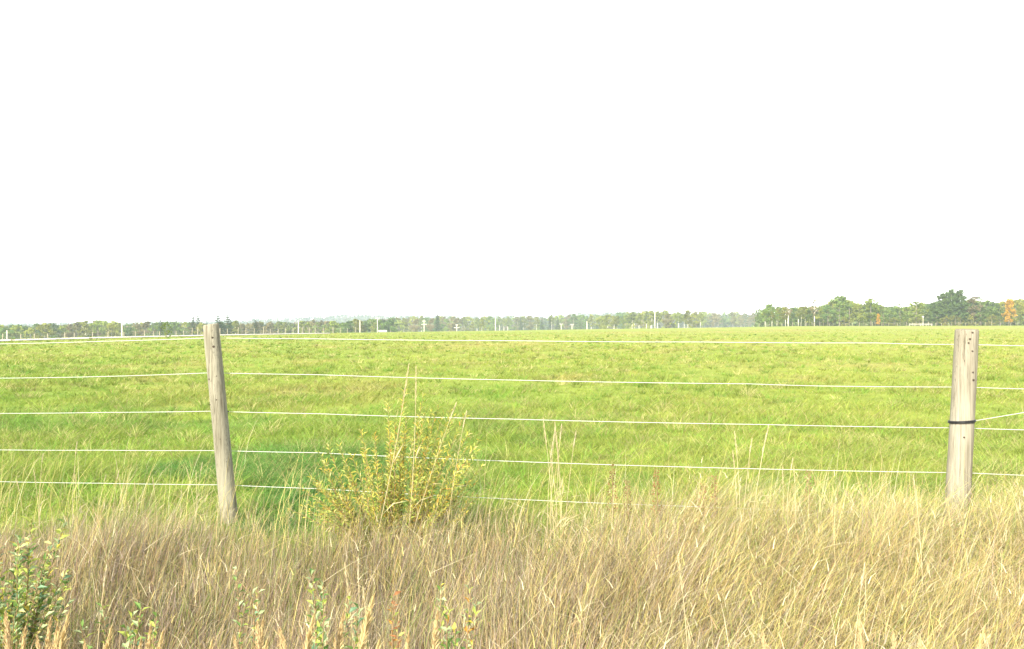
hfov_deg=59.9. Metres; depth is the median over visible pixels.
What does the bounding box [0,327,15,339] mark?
broadleaf tree
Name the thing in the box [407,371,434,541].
grass stalk
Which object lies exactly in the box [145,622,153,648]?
grass stalk
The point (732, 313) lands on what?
brown tree
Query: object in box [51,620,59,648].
grass stalk
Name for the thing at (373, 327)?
birch tree
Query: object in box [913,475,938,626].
grass stalk
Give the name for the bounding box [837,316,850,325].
field bush
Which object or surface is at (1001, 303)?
yellow tree
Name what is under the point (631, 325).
yellow tree
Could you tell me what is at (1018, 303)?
yellow tree
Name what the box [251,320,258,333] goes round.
spruce tree
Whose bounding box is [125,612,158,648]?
willow seedling
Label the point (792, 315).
broadleaf tree
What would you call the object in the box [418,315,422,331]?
birch tree
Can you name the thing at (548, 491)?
grass stalk
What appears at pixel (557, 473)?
grass stalk
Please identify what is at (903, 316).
broadleaf tree
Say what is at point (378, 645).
grass stalk
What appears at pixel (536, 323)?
birch tree
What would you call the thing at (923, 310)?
broadleaf tree
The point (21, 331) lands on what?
broadleaf tree
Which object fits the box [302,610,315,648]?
grass stalk
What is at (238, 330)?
fence
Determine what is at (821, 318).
yellow tree
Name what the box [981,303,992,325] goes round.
poplar tree
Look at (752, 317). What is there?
brown tree
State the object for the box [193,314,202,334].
spruce tree
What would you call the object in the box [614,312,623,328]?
broadleaf tree
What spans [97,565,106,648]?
grass stalk
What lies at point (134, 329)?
broadleaf tree
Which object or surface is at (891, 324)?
field bush
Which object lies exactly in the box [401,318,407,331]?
birch tree
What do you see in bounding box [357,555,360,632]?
grass stalk
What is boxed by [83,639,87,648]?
grass stalk
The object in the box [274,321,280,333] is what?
birch tree
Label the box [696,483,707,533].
dock plant
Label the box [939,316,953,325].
field bush
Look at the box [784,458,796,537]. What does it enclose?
grass stalk
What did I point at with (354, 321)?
birch tree
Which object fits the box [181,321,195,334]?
broadleaf tree
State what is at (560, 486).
grass stalk
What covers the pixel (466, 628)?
willow seedling
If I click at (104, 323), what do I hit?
yellow tree
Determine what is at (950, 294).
poplar tree
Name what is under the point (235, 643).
grass stalk
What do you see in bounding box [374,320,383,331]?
broadleaf tree
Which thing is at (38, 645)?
grass stalk
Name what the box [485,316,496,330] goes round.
broadleaf tree
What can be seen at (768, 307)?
broadleaf tree
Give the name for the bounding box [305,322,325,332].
broadleaf tree
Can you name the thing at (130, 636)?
willow seedling
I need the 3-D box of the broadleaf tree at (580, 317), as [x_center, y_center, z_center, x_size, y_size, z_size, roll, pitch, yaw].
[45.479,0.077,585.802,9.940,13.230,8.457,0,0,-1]
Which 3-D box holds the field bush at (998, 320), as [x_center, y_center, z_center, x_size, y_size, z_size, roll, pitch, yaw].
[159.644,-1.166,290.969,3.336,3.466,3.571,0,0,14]
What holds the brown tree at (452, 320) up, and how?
on the ground at (594, 333)
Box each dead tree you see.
[786,303,792,325]
[809,299,818,321]
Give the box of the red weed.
[386,591,404,648]
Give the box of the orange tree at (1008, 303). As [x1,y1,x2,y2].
[1001,298,1017,325]
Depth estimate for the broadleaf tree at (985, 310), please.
296.94 m
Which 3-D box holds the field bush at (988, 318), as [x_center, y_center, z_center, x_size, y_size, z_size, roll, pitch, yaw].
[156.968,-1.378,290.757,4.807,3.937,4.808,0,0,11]
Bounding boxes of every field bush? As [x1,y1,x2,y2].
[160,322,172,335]
[772,317,783,325]
[804,317,814,325]
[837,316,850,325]
[886,317,901,325]
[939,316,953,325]
[949,315,964,325]
[963,315,979,325]
[983,314,997,325]
[995,316,1004,325]
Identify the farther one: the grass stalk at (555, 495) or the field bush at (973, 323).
the field bush at (973, 323)
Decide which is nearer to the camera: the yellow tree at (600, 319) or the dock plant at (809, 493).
the dock plant at (809, 493)
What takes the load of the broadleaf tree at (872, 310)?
on the ground at (594, 333)
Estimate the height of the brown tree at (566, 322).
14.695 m
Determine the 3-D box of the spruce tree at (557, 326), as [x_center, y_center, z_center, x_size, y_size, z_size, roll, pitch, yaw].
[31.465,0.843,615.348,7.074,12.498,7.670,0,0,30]
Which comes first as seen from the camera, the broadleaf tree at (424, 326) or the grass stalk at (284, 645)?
the grass stalk at (284, 645)
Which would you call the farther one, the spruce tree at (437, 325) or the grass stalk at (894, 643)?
the spruce tree at (437, 325)
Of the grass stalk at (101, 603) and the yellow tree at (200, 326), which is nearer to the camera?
the grass stalk at (101, 603)
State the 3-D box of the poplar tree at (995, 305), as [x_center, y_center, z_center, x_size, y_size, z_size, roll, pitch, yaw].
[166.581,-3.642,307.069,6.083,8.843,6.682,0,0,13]
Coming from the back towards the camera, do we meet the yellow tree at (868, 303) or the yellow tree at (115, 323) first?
the yellow tree at (115, 323)
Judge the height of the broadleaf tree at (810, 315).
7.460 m
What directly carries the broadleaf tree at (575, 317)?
on the ground at (594, 333)
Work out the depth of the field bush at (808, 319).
290.77 m
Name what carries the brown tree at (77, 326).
on the ground at (594, 333)
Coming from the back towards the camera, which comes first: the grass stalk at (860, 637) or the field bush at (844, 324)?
the field bush at (844, 324)
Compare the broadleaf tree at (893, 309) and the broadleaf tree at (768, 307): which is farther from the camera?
the broadleaf tree at (893, 309)
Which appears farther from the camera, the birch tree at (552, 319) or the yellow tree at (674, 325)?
the birch tree at (552, 319)
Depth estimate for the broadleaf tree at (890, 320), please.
306.84 m
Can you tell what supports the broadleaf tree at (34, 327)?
on the ground at (594, 333)
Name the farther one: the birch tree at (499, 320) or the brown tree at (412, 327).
the birch tree at (499, 320)
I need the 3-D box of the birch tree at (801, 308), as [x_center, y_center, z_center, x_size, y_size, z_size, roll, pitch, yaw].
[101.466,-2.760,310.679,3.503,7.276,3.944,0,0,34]
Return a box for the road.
[0,333,320,340]
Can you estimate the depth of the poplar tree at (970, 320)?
320.04 m
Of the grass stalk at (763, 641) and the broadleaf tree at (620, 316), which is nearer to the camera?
the grass stalk at (763, 641)
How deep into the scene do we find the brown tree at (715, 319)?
637.45 m
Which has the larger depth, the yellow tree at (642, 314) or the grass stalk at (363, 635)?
the yellow tree at (642, 314)
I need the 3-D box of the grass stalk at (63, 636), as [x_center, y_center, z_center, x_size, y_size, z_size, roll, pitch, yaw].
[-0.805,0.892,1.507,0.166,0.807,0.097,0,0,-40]
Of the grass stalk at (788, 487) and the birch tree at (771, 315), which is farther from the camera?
the birch tree at (771, 315)
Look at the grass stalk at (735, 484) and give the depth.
4.84 m
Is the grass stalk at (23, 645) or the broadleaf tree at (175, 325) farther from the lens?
the broadleaf tree at (175, 325)
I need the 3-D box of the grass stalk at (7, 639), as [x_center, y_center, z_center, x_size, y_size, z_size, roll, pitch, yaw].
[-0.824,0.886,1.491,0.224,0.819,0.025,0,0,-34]
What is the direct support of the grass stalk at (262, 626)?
on the ground at (594, 333)
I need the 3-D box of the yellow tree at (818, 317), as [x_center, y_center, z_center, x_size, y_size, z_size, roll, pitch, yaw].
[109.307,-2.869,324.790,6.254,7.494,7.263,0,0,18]
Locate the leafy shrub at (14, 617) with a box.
[0,516,75,648]
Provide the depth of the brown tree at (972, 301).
297.15 m
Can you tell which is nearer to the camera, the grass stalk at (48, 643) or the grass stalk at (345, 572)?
the grass stalk at (48, 643)
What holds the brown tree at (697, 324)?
on the ground at (594, 333)
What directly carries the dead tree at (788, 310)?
on the ground at (594, 333)
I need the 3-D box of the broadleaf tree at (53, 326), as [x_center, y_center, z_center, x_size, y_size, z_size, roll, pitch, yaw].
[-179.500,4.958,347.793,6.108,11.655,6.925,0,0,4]
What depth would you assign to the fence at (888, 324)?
288.01 m
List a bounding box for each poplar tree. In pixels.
[343,321,353,332]
[926,301,948,325]
[936,292,954,325]
[946,288,959,325]
[952,289,974,325]
[955,308,968,322]
[966,303,975,325]
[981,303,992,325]
[986,301,1003,325]
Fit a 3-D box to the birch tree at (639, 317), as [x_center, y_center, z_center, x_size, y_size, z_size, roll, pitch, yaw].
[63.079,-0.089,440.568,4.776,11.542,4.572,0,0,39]
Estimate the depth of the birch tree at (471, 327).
564.96 m
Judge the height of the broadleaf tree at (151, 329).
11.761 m
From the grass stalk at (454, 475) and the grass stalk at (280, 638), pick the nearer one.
the grass stalk at (280, 638)
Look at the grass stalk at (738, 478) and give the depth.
4.72 m
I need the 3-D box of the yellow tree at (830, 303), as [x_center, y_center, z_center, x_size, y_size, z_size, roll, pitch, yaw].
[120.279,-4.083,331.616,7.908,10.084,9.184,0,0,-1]
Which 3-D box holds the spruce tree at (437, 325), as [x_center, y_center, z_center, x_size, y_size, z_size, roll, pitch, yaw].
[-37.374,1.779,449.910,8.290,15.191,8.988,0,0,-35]
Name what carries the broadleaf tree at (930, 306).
on the ground at (594, 333)
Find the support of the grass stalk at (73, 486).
on the ground at (594, 333)
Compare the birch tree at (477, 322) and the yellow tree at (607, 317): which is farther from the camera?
the birch tree at (477, 322)
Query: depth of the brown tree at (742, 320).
691.35 m
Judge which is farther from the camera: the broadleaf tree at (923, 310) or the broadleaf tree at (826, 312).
the broadleaf tree at (923, 310)
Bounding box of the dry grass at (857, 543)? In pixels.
[0,413,1023,648]
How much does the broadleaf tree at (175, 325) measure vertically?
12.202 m
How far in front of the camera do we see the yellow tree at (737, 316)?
694.86 m
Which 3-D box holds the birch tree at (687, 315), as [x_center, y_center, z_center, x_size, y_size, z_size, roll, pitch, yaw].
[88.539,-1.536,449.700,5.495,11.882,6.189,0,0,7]
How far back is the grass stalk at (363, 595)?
2.50 m
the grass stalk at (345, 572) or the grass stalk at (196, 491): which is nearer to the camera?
the grass stalk at (345, 572)
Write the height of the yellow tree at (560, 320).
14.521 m
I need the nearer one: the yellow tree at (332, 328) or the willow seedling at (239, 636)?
the willow seedling at (239, 636)
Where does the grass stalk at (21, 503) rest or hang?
on the ground at (594, 333)
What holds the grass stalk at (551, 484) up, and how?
on the ground at (594, 333)
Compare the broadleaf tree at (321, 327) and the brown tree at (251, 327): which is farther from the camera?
the broadleaf tree at (321, 327)
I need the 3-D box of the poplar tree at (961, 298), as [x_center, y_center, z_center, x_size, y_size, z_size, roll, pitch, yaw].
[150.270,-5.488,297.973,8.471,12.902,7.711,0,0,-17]
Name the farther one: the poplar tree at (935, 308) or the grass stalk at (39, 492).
the poplar tree at (935, 308)
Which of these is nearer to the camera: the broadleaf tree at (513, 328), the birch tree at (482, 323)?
the birch tree at (482, 323)
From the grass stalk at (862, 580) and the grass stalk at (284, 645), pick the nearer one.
the grass stalk at (284, 645)
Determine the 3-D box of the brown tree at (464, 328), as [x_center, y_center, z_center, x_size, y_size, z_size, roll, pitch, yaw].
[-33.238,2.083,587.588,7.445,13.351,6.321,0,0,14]
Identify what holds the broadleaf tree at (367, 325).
on the ground at (594, 333)
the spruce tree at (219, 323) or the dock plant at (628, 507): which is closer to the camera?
the dock plant at (628, 507)
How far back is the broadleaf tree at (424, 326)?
554.76 m
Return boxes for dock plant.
[591,464,628,536]
[610,480,643,534]
[644,468,676,534]
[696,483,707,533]
[709,476,728,533]
[802,470,828,527]
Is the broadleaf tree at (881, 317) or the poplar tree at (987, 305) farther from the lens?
the poplar tree at (987, 305)
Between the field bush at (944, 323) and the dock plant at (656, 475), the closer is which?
the dock plant at (656, 475)
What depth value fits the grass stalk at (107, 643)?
1.53 m
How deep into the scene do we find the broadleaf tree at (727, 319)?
747.70 m
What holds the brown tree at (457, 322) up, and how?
on the ground at (594, 333)
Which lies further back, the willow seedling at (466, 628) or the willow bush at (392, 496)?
the willow bush at (392, 496)
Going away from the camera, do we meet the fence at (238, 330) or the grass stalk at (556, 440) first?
the grass stalk at (556, 440)
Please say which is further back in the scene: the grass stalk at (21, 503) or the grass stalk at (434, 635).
the grass stalk at (21, 503)
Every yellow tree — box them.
[8,325,26,338]
[23,327,37,338]
[32,323,59,338]
[37,328,53,337]
[55,324,70,337]
[86,320,106,336]
[100,321,108,336]
[104,320,120,336]
[176,321,188,334]
[194,322,205,334]
[293,321,314,332]
[322,321,340,332]
[395,320,404,331]
[407,316,420,331]
[464,316,475,330]
[480,316,490,330]
[554,315,565,329]
[593,315,600,328]
[596,316,606,328]
[600,314,616,328]
[619,315,631,328]
[623,315,635,328]
[635,312,650,328]
[659,310,671,327]
[669,313,679,327]
[686,313,698,327]
[701,311,707,327]
[731,311,740,324]
[778,307,786,321]
[804,308,819,323]
[817,307,829,325]
[827,302,840,325]
[842,301,860,325]
[850,304,869,325]
[859,298,879,325]
[900,306,914,325]
[904,301,929,325]
[905,306,923,322]
[997,301,1004,325]
[1009,299,1023,325]
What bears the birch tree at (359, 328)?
on the ground at (594, 333)
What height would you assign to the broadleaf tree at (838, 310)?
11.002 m
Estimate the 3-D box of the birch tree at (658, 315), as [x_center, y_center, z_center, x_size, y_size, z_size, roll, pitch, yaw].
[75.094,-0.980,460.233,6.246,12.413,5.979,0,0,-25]
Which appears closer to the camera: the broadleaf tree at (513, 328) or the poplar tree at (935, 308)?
the poplar tree at (935, 308)
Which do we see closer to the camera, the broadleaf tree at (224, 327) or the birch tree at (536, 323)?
the broadleaf tree at (224, 327)
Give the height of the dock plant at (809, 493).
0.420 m
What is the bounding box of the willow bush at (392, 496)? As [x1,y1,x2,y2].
[287,386,489,553]
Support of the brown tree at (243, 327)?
on the ground at (594, 333)
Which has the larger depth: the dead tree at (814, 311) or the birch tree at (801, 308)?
the birch tree at (801, 308)
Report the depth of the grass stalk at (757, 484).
4.68 m
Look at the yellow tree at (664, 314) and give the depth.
490.74 m
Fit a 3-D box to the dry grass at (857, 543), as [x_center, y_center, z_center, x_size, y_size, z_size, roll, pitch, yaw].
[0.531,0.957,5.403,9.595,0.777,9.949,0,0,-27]
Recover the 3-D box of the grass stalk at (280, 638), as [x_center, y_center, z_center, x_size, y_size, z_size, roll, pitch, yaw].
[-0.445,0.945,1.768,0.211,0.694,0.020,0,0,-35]
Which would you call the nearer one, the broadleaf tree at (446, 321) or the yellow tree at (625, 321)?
the yellow tree at (625, 321)
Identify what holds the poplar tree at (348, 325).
on the ground at (594, 333)
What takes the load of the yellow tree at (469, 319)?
on the ground at (594, 333)
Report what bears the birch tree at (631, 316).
on the ground at (594, 333)
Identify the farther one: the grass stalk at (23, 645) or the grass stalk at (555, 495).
the grass stalk at (555, 495)
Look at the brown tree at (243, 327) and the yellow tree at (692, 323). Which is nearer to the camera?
the brown tree at (243, 327)
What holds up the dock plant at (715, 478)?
on the ground at (594, 333)
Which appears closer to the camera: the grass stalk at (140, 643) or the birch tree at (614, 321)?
the grass stalk at (140, 643)
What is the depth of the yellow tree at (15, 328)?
318.36 m
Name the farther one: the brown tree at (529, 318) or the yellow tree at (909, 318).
the brown tree at (529, 318)
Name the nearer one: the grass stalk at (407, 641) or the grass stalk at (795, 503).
the grass stalk at (407, 641)
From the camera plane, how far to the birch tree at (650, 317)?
459.13 m
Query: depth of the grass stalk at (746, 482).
4.71 m
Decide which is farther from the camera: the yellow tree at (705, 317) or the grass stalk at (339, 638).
the yellow tree at (705, 317)
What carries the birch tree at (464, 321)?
on the ground at (594, 333)
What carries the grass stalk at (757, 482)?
on the ground at (594, 333)
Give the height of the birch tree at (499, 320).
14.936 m
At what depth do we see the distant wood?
765.39 m
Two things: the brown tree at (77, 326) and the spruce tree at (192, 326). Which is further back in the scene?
the brown tree at (77, 326)
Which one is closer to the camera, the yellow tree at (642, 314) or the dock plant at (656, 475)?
the dock plant at (656, 475)
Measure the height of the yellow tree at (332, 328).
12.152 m
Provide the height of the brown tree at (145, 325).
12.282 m
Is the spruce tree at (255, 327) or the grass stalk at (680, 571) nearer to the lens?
the grass stalk at (680, 571)
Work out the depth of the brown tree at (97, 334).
351.95 m
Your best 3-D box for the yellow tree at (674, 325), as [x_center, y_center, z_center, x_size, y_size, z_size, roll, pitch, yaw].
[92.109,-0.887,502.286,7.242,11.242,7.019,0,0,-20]
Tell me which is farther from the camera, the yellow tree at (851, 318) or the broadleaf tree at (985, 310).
the yellow tree at (851, 318)
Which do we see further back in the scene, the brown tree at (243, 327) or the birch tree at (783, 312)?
the brown tree at (243, 327)
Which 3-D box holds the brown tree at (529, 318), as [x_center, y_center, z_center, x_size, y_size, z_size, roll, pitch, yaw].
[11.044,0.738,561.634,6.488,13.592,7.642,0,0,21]
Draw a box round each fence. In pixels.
[0,323,1023,522]
[2,327,355,339]
[765,322,1022,325]
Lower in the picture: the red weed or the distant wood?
the red weed
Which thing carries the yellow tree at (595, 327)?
on the ground at (594, 333)
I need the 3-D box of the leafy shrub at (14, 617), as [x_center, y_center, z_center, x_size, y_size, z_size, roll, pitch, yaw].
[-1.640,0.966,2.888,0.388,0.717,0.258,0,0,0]
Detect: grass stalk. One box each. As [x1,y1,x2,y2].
[3,610,11,648]
[16,479,35,532]
[18,623,27,648]
[33,469,48,533]
[35,635,41,648]
[39,454,43,528]
[44,615,52,648]
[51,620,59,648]
[51,625,61,648]
[58,611,69,648]
[72,444,79,522]
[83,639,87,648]
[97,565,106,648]
[103,624,113,648]
[138,636,142,648]
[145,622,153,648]
[155,630,163,648]
[195,474,203,519]
[233,634,238,648]
[255,620,261,648]
[260,617,264,648]
[278,626,282,648]
[282,635,287,648]
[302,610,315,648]
[336,608,344,648]
[344,562,353,648]
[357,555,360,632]
[358,591,375,648]
[362,585,369,648]
[375,364,408,542]
[376,636,380,648]
[404,629,409,648]
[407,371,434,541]
[408,402,456,549]
[430,607,438,648]
[445,411,466,542]
[539,441,562,530]
[542,431,559,539]
[543,419,569,548]
[549,424,569,521]
[550,453,570,550]
[554,422,576,548]
[556,445,576,526]
[557,432,579,537]
[677,557,690,648]
[732,455,742,552]
[734,431,756,542]
[734,439,762,549]
[746,441,765,533]
[748,425,768,556]
[761,631,766,648]
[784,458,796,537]
[793,468,806,540]
[854,561,865,648]
[856,613,864,648]
[891,630,896,648]
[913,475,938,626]
[917,634,923,648]
[977,624,986,648]
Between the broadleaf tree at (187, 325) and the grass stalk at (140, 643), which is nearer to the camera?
the grass stalk at (140, 643)
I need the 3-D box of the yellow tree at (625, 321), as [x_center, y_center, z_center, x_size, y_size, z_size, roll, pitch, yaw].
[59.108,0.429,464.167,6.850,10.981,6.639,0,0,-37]
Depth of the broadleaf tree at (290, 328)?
380.08 m
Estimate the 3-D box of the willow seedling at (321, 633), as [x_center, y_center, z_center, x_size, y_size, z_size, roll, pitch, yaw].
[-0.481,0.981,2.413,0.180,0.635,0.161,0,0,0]
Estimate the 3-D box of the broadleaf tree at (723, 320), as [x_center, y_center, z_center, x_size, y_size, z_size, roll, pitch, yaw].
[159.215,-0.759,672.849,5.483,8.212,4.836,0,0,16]
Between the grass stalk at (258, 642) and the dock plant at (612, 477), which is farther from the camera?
the dock plant at (612, 477)
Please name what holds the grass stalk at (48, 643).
on the ground at (594, 333)
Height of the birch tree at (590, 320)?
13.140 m
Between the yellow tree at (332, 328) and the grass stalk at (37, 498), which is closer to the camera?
the grass stalk at (37, 498)
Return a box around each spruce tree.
[156,318,164,335]
[189,315,196,334]
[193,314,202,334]
[214,314,223,334]
[223,314,234,333]
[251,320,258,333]
[432,313,441,331]
[554,317,560,329]
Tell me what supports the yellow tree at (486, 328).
on the ground at (594, 333)
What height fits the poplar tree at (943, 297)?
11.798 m
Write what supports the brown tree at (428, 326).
on the ground at (594, 333)
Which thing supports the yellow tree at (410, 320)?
on the ground at (594, 333)
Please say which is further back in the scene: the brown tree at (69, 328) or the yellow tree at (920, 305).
the brown tree at (69, 328)
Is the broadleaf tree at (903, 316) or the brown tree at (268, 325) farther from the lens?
the brown tree at (268, 325)
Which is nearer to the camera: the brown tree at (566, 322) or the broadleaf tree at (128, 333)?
the broadleaf tree at (128, 333)
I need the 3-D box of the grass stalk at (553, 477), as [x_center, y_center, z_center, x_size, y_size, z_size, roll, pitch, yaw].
[0.242,0.890,4.789,0.136,0.805,0.152,0,0,34]
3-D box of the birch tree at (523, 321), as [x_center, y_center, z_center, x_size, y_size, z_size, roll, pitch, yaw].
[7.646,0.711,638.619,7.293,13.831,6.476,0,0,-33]
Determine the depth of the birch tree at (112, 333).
330.13 m
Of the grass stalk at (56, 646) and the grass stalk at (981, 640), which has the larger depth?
the grass stalk at (981, 640)
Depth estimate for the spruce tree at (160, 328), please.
319.70 m
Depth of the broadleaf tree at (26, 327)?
349.75 m
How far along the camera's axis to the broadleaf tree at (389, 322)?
344.81 m
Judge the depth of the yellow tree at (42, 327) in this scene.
304.33 m
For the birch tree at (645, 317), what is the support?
on the ground at (594, 333)
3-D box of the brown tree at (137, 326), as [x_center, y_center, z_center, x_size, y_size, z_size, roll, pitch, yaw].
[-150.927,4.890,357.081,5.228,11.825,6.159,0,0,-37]
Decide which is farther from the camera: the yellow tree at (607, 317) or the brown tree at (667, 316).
the yellow tree at (607, 317)
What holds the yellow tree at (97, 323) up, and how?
on the ground at (594, 333)
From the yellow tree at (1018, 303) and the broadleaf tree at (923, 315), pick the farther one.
the broadleaf tree at (923, 315)
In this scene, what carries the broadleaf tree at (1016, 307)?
on the ground at (594, 333)
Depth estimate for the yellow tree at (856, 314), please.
300.50 m
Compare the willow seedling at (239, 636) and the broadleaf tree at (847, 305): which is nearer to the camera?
the willow seedling at (239, 636)
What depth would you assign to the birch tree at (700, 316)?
469.30 m
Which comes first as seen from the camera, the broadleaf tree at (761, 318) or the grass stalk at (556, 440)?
the grass stalk at (556, 440)
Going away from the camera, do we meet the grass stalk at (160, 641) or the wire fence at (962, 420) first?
the grass stalk at (160, 641)
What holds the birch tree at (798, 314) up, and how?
on the ground at (594, 333)
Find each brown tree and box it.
[61,324,75,337]
[70,322,81,337]
[88,320,102,335]
[131,322,142,334]
[137,321,156,335]
[236,323,248,333]
[248,322,259,333]
[260,322,276,333]
[307,319,320,331]
[409,319,422,331]
[426,318,435,331]
[446,316,456,330]
[450,318,460,329]
[458,318,466,330]
[514,317,522,329]
[525,315,533,329]
[562,314,573,329]
[662,313,674,327]
[693,311,699,326]
[708,312,720,327]
[729,311,735,326]
[738,315,745,324]
[749,312,756,324]
[966,296,983,325]
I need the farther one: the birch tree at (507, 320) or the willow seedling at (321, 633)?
the birch tree at (507, 320)
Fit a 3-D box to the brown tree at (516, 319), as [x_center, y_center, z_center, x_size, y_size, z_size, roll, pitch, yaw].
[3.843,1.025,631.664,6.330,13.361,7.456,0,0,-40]
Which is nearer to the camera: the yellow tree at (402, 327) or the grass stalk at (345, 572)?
the grass stalk at (345, 572)
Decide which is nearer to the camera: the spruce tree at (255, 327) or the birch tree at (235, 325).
the spruce tree at (255, 327)
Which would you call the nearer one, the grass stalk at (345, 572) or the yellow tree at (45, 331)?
the grass stalk at (345, 572)
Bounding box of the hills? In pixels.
[245,314,740,330]
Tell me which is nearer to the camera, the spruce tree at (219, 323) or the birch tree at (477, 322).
the spruce tree at (219, 323)
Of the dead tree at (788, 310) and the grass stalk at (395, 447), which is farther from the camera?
the dead tree at (788, 310)
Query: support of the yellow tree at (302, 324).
on the ground at (594, 333)
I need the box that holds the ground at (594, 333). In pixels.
[0,325,1023,648]
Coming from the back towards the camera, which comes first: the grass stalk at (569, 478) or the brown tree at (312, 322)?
the brown tree at (312, 322)
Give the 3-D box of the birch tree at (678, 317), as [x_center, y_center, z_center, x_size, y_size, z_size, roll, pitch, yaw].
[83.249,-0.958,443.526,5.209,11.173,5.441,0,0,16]
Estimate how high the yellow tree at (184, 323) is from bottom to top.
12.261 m
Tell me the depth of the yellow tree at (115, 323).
345.58 m
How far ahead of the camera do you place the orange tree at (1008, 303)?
291.77 m
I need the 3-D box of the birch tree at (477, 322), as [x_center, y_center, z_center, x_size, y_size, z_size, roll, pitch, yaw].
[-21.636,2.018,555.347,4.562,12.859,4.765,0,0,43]
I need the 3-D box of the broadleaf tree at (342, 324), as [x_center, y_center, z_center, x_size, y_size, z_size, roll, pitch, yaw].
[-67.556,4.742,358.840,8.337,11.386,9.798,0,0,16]
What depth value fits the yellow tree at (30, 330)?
303.77 m
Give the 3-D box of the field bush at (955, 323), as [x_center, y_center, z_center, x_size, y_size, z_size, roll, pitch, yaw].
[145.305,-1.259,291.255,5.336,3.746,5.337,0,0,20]
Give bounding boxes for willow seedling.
[76,601,148,648]
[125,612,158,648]
[233,567,264,648]
[304,568,364,648]
[428,583,481,648]
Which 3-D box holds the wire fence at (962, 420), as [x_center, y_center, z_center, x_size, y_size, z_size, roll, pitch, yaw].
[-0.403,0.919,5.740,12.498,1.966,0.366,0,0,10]
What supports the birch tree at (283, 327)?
on the ground at (594, 333)
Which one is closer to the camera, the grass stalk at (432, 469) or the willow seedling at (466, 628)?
the willow seedling at (466, 628)
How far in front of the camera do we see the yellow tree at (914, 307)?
307.87 m
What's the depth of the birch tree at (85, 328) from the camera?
324.81 m
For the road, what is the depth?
95.90 m
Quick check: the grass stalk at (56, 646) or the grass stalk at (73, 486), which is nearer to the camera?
the grass stalk at (56, 646)
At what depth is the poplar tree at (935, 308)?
295.62 m
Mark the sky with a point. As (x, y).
(169, 160)
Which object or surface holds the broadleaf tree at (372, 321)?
on the ground at (594, 333)
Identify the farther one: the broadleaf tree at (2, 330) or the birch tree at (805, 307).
the birch tree at (805, 307)
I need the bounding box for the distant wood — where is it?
[0,300,1023,338]
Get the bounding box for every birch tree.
[77,320,92,336]
[105,324,118,336]
[115,322,123,333]
[231,321,241,333]
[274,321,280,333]
[279,322,290,332]
[352,318,357,332]
[354,320,366,332]
[370,322,376,331]
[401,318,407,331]
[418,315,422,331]
[461,316,467,326]
[469,322,475,330]
[474,318,480,327]
[479,318,485,330]
[496,316,501,330]
[505,316,511,330]
[519,316,527,329]
[533,317,539,329]
[547,315,555,329]
[587,314,595,326]
[609,316,618,328]
[627,312,635,328]
[635,313,643,324]
[643,310,648,327]
[647,310,657,327]
[653,311,661,327]
[674,312,683,327]
[683,310,691,327]
[697,311,704,327]
[768,311,775,320]
[781,307,790,325]
[794,309,802,325]
[797,306,806,325]
[802,306,810,325]
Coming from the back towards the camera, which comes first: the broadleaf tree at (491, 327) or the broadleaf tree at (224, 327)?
the broadleaf tree at (491, 327)
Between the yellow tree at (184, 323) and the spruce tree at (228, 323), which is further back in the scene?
the yellow tree at (184, 323)
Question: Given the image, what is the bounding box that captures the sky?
[0,0,1023,324]
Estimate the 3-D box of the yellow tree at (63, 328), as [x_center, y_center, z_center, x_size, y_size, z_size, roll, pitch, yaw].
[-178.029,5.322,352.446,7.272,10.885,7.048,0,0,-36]
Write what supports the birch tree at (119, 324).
on the ground at (594, 333)
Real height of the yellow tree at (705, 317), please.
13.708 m
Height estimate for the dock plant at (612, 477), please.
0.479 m
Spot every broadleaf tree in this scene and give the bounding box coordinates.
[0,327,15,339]
[11,324,27,338]
[20,326,31,338]
[32,323,40,336]
[48,323,62,336]
[119,324,140,335]
[123,327,137,335]
[143,322,167,335]
[166,321,180,335]
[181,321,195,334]
[216,321,229,334]
[281,324,296,333]
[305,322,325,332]
[335,322,350,332]
[361,321,370,332]
[367,319,376,332]
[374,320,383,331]
[381,319,397,331]
[419,318,429,331]
[440,316,460,330]
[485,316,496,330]
[488,318,499,330]
[504,315,522,329]
[567,314,578,328]
[576,315,587,328]
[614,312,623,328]
[719,318,725,325]
[721,310,730,324]
[758,310,774,326]
[761,304,779,326]
[787,307,800,322]
[805,306,821,325]
[822,305,834,321]
[829,296,852,321]
[832,301,850,325]
[863,304,876,320]
[873,307,892,325]
[880,308,899,323]
[888,304,911,325]
[890,305,900,324]
[912,308,927,323]
[921,304,930,321]
[927,303,937,325]
[969,296,997,325]
[1001,304,1019,325]
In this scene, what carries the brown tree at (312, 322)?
on the ground at (594, 333)
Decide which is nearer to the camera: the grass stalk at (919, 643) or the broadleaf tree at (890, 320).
the grass stalk at (919, 643)
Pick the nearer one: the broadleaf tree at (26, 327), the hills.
the broadleaf tree at (26, 327)
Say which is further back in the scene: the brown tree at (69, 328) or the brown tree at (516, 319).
the brown tree at (516, 319)
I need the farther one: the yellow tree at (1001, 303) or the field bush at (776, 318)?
the yellow tree at (1001, 303)
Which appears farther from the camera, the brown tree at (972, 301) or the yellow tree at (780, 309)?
the yellow tree at (780, 309)
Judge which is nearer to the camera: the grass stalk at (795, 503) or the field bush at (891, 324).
the grass stalk at (795, 503)

